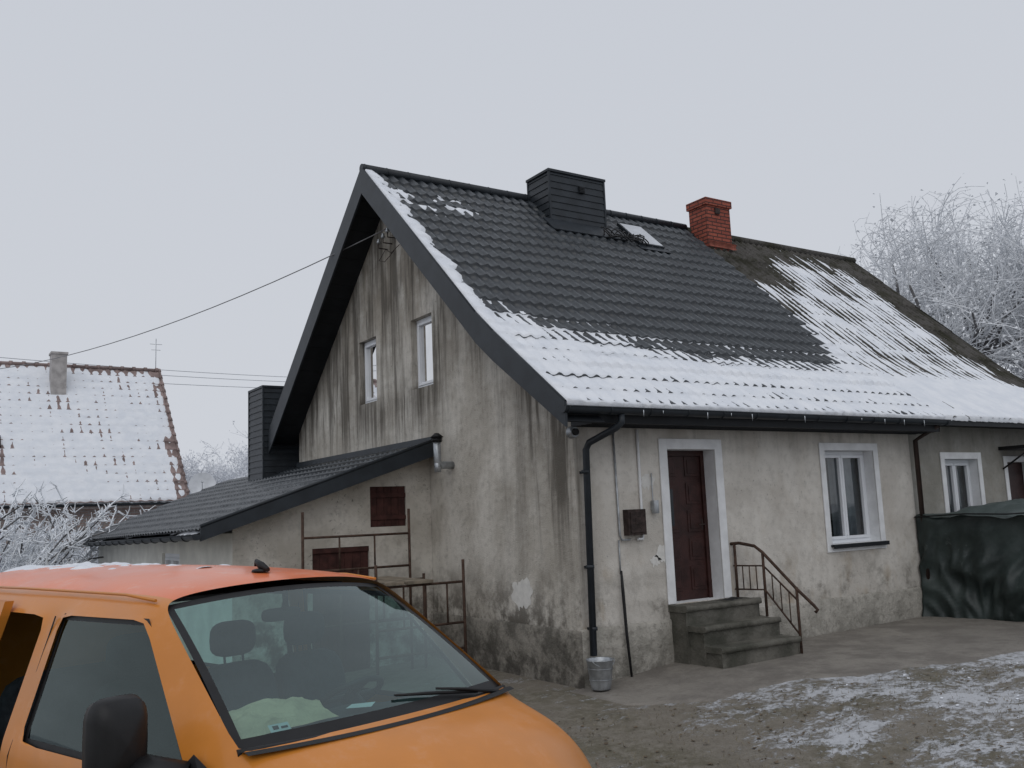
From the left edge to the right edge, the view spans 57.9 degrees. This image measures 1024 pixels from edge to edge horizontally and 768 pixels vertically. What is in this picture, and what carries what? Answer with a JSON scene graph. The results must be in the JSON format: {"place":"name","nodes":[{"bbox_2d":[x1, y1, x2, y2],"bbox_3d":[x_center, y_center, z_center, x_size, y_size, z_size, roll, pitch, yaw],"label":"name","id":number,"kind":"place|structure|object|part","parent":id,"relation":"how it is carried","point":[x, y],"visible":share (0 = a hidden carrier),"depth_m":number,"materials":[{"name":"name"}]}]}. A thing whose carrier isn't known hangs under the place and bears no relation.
{"place":"outdoors","nodes":[
{"label":"outdoors","id":0,"kind":"place"},
{"bbox_2d":[0,357,281,376],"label":"power line","id":1,"kind":"object","parent":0,"point":[130,367],"visible":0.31,"depth_m":55.83,"materials":[{"name":"metal"}]},
{"bbox_2d":[164,383,256,387],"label":"power line","id":2,"kind":"object","parent":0,"point":[208,385],"visible":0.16,"depth_m":58.02,"materials":[{"name":"metal"}]},
{"bbox_2d":[162,375,285,381],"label":"power line","id":3,"kind":"object","parent":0,"point":[221,378],"visible":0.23,"depth_m":58.58,"materials":[{"name":"metal"}]},
{"bbox_2d":[0,0,1023,475],"label":"sky","id":4,"kind":"structure","parent":0,"point":[163,162],"materials":[{"name":"grey"}]},
{"bbox_2d":[345,651,1023,767],"bbox_3d":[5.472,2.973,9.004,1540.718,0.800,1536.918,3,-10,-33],"label":"ground","id":5,"kind":"structure","parent":0,"point":[555,703],"depth_m":8.50,"materials":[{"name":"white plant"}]},
{"bbox_2d":[0,491,49,571],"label":"frosted bush","id":6,"kind":"object","parent":5,"relation":"on","point":[4,516],"visible":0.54,"depth_m":18.97,"materials":[{"name":"white plant"}]},
{"bbox_2d":[2,507,72,564],"bbox_3d":[-12.964,4.118,21.696,4.696,3.512,4.360,1,-9,-20],"label":"frosted bush","id":7,"kind":"object","parent":5,"relation":"on","point":[60,522],"visible":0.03,"depth_m":22.59,"materials":[{"name":"white plant"}]},
{"bbox_2d":[0,478,119,572],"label":"frosted bush","id":8,"kind":"object","parent":5,"relation":"on","point":[74,545],"visible":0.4,"depth_m":18.21,"materials":[{"name":"white plant"}]},
{"bbox_2d":[4,484,129,567],"bbox_3d":[-10.929,3.859,20.097,5.301,3.502,5.149,3,-10,-33],"label":"frosted bush","id":9,"kind":"object","parent":5,"relation":"on","point":[92,523],"visible":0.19,"depth_m":19.74,"materials":[{"name":"white plant"}]},
{"bbox_2d":[1,481,148,562],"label":"frosted bush","id":10,"kind":"object","parent":5,"relation":"on","point":[74,516],"visible":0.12,"depth_m":23.69,"materials":[{"name":"white plant"}]},
{"bbox_2d":[0,488,155,568],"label":"frosted bush","id":11,"kind":"object","parent":5,"relation":"on","point":[56,542],"visible":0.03,"depth_m":21.46,"materials":[{"name":"white plant"}]},
{"bbox_2d":[0,344,189,563],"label":"neighbour house","id":12,"kind":"structure","parent":5,"relation":"on","point":[87,437],"depth_m":28.18,"materials":[{"name":"white ceramic"}]},
{"bbox_2d":[70,531,89,563],"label":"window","id":13,"kind":"structure","parent":12,"relation":"in","point":[71,562],"depth_m":26.36,"materials":[{"name":"white glass"}]},
{"bbox_2d":[188,473,215,492],"bbox_3d":[-9.697,3.110,28.364,1.085,0.775,0.604,-6,-9,24],"label":"satellite dish","id":14,"kind":"object","parent":12,"relation":"attached to","point":[198,482],"visible":0.73,"depth_m":28.37,"materials":[{"name":"metal"}]},
{"bbox_2d":[181,449,195,493],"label":"tree","id":15,"kind":"object","parent":5,"relation":"on","point":[183,461],"visible":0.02,"depth_m":56.12,"materials":[{"name":"white plant"}]},
{"bbox_2d":[182,446,247,493],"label":"tree","id":16,"kind":"object","parent":5,"relation":"on","point":[218,476],"visible":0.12,"depth_m":57.40,"materials":[{"name":"white plant"}]},
{"bbox_2d":[197,441,247,479],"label":"tree","id":17,"kind":"object","parent":5,"relation":"on","point":[239,460],"visible":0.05,"depth_m":64.13,"materials":[{"name":"white plant"}]},
{"bbox_2d":[0,559,599,767],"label":"van","id":18,"kind":"object","parent":5,"relation":"on","point":[99,668],"visible":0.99,"depth_m":4.80,"materials":[{"name":"orange paint"}]},
{"bbox_3d":[-3.387,2.051,5.512,1.300,1.500,0.250,-9,-11,40],"label":"sliding door","id":19,"kind":"part","parent":18,"relation":"part of","materials":[{"name":"orange paint"}]},
{"bbox_3d":[-1.871,1.440,4.349,1.663,0.653,0.163,-9,-11,40],"label":"front side window","id":20,"kind":"part","parent":18,"relation":"part of","materials":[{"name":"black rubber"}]},
{"bbox_3d":[-2.191,1.798,6.809,2.020,0.622,0.155,-9,-11,40],"label":"rear side window","id":21,"kind":"part","parent":18,"relation":"part of","materials":[{"name":"grey glass"}]},
{"bbox_2d":[220,697,337,738],"bbox_3d":[-1.160,1.561,4.420,0.377,0.114,0.581,-9,-10,39],"label":"paper bag","id":22,"kind":"object","parent":18,"relation":"on","point":[256,718],"visible":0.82,"depth_m":4.34,"materials":[{"name":"beige paper"}]},
{"bbox_2d":[347,702,374,707],"bbox_3d":[-0.771,1.638,4.720,0.148,0.005,0.105,-1,-8,-7],"label":"paper sheet","id":23,"kind":"object","parent":18,"relation":"on","point":[367,704],"visible":1,"depth_m":4.72,"materials":[{"name":"white paper"}]},
{"bbox_3d":[-0.783,1.572,5.588,1.663,0.653,0.163,-9,-11,40],"label":"front side window","id":24,"kind":"part","parent":18,"relation":"part of","materials":[{"name":"grey glass"}]},
{"bbox_2d":[301,509,466,685],"bbox_3d":[-1.655,2.747,11.946,1.750,2.250,1.330,3,-10,-33],"label":"scaffold","id":25,"kind":"object","parent":5,"relation":"on","point":[392,582],"visible":0.64,"depth_m":12.07,"materials":[{"name":"brown metal"}]},
{"bbox_2d":[66,164,950,688],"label":"house","id":26,"kind":"structure","parent":5,"relation":"on","point":[544,408],"depth_m":13.11,"materials":[{"name":"paint"}]},
{"bbox_2d":[165,553,179,564],"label":"window","id":27,"kind":"structure","parent":26,"relation":"in","point":[169,558],"depth_m":15.01,"materials":[{"name":"white glass"}]},
{"bbox_2d":[0,229,385,368],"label":"overhead cable","id":28,"kind":"object","parent":26,"relation":"attached to","point":[206,309],"visible":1,"depth_m":18.44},
{"bbox_2d":[312,546,369,672],"bbox_3d":[-2.381,3.190,12.898,0.850,1.800,0.050,3,-10,-33],"label":"shed door","id":29,"kind":"structure","parent":26,"relation":"in","point":[356,641],"depth_m":12.93,"materials":[{"name":"brown wood"}]},
{"bbox_2d":[364,339,376,403],"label":"window","id":30,"kind":"structure","parent":26,"relation":"in","point":[370,347],"depth_m":16.19,"materials":[{"name":"white glass"}]},
{"bbox_2d":[417,315,432,387],"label":"window","id":31,"kind":"structure","parent":26,"relation":"in","point":[424,326],"depth_m":14.51,"materials":[{"name":"white glass"}]},
{"bbox_2d":[601,226,648,244],"bbox_3d":[2.082,-2.715,16.914,0.973,0.309,0.331,3,-10,-33],"label":"cable bundle","id":32,"kind":"object","parent":26,"relation":"on","point":[627,237],"visible":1,"depth_m":16.91,"materials":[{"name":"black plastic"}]},
{"bbox_2d":[667,451,712,600],"bbox_3d":[2.231,1.828,12.039,0.840,1.920,0.129,3,-10,-33],"label":"door","id":33,"kind":"structure","parent":26,"relation":"in","point":[690,533],"depth_m":12.09,"materials":[{"name":"brown paint"}]},
{"bbox_2d":[824,451,889,548],"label":"window","id":34,"kind":"structure","parent":26,"relation":"in","point":[840,465],"depth_m":13.98,"materials":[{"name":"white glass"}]},
{"bbox_2d":[686,197,1023,579],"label":"attached house","id":35,"kind":"structure","parent":5,"relation":"on","point":[971,453],"depth_m":17.17,"materials":[{"name":"paint"}]},
{"bbox_2d":[945,460,972,511],"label":"window","id":36,"kind":"structure","parent":35,"relation":"in","point":[954,466],"depth_m":15.52,"materials":[{"name":"white glass"}]},
{"bbox_2d":[1007,462,1023,499],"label":"door","id":37,"kind":"structure","parent":35,"relation":"in","point":[1015,471],"depth_m":16.40,"materials":[{"name":"brown paint"}]},
{"bbox_2d":[837,173,1023,379],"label":"tree","id":38,"kind":"object","parent":5,"relation":"on","point":[944,294],"visible":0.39,"depth_m":28.42,"materials":[{"name":"white plant"}]},
{"bbox_2d":[722,597,741,599],"bbox_3d":[2.800,2.723,11.754,0.300,0.039,0.119,3,-10,-33],"label":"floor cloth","id":39,"kind":"object","parent":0,"point":[732,598],"visible":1,"depth_m":11.71,"materials":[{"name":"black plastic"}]},
{"bbox_2d":[572,616,1023,705],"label":"pavement","id":40,"kind":"structure","parent":0,"point":[921,641],"depth_m":10.84,"materials":[{"name":"concrete"}]},
{"bbox_2d":[586,657,614,690],"bbox_3d":[0.994,3.256,10.395,0.317,0.332,0.316,3,-10,-33],"label":"bucket","id":41,"kind":"object","parent":40,"relation":"on","point":[600,669],"visible":1,"depth_m":10.29,"materials":[{"name":"metal"}]},
{"bbox_2d":[620,571,632,676],"bbox_3d":[1.354,2.835,10.939,0.084,1.231,0.039,-8,-10,34],"label":"steel rod","id":42,"kind":"object","parent":40,"relation":"on","point":[625,619],"visible":1,"depth_m":10.94,"materials":[{"name":"black metal"}]},
{"bbox_2d":[730,542,818,653],"bbox_3d":[3.320,2.692,11.709,1.148,1.391,0.047,-9,-11,40],"label":"handrail","id":43,"kind":"object","parent":40,"relation":"on","point":[791,583],"visible":0.97,"depth_m":11.74,"materials":[{"name":"black metal"}]},
{"bbox_2d":[914,498,1023,621],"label":"tarp covered stack","id":44,"kind":"object","parent":40,"relation":"on","point":[972,559],"visible":0.98,"depth_m":13.70,"materials":[{"name":"green plastic"}]}
]}

